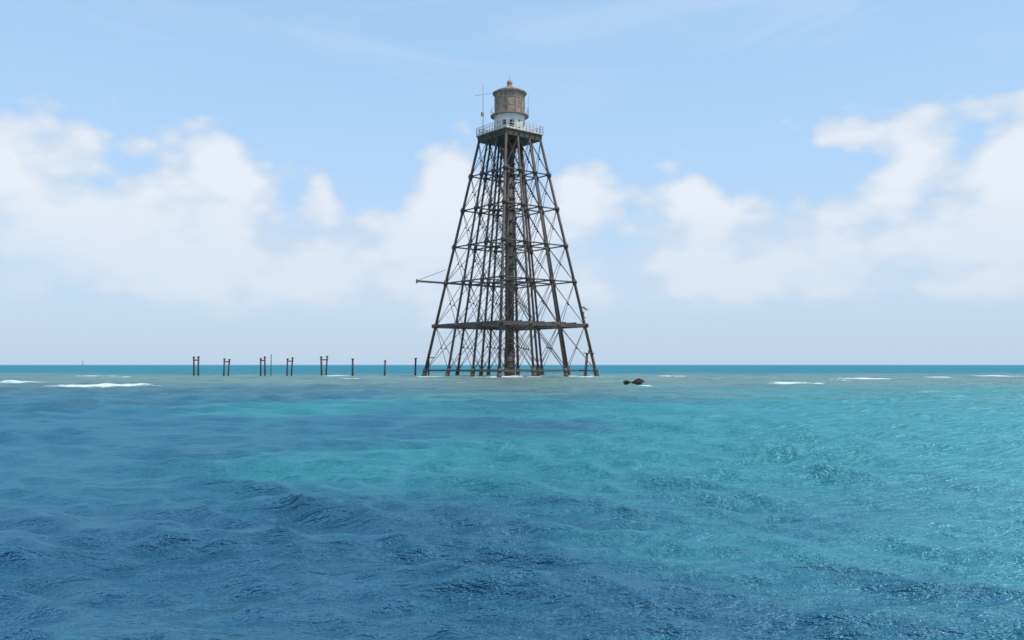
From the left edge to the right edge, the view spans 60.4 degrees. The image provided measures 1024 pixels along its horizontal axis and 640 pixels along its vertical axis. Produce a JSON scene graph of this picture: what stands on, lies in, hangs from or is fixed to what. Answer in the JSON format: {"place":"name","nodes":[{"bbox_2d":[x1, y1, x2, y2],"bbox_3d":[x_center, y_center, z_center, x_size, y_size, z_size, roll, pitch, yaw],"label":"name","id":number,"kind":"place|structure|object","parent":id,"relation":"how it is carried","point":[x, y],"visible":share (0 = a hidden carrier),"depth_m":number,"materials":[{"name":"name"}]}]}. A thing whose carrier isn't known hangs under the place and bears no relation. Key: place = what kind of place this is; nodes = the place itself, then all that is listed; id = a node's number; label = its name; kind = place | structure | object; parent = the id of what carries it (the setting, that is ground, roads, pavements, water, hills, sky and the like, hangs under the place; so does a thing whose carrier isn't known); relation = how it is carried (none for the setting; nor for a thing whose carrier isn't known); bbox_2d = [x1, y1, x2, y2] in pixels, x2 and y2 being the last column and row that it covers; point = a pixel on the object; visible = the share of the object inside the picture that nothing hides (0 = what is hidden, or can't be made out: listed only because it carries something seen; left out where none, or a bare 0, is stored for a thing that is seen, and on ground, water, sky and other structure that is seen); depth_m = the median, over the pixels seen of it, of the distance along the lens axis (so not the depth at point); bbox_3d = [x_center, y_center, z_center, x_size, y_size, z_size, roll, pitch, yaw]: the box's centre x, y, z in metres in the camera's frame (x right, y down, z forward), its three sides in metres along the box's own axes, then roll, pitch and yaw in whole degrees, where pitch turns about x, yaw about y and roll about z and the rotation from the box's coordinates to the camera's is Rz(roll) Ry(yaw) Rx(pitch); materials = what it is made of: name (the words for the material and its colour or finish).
{"place":"outdoors","nodes":[
{"label":"outdoors","id":0,"kind":"place"},
{"bbox_2d":[0,365,1023,639],"bbox_3d":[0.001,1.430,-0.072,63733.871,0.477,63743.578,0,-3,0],"label":"sea","id":1,"kind":"structure","parent":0,"point":[660,503],"depth_m":8.95,"materials":[{"name":"liquid"}]},
{"bbox_2d":[193,354,434,375],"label":"wooden pilings","id":2,"kind":"object","parent":1,"relation":"on","point":[264,360],"visible":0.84,"depth_m":112.67,"materials":[{"name":"wood"}]},
{"bbox_2d":[416,77,598,376],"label":"lighthouse","id":3,"kind":"object","parent":1,"relation":"on","point":[509,134],"visible":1,"depth_m":108.64,"materials":[{"name":"paint"}]},
{"bbox_2d":[583,350,596,375],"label":"landing tripod","id":4,"kind":"object","parent":1,"relation":"on","point":[586,364],"visible":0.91,"depth_m":105.68,"materials":[{"name":"paint"}]},
{"bbox_2d":[623,378,644,384],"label":"reef rocks","id":5,"kind":"object","parent":1,"relation":"on","point":[637,381],"visible":1,"depth_m":59.87,"materials":[{"name":"grey stone"}]},
{"bbox_2d":[0,0,1023,364],"label":"sky","id":6,"kind":"structure","parent":0,"point":[735,182],"materials":[{"name":"blue"}]}
]}

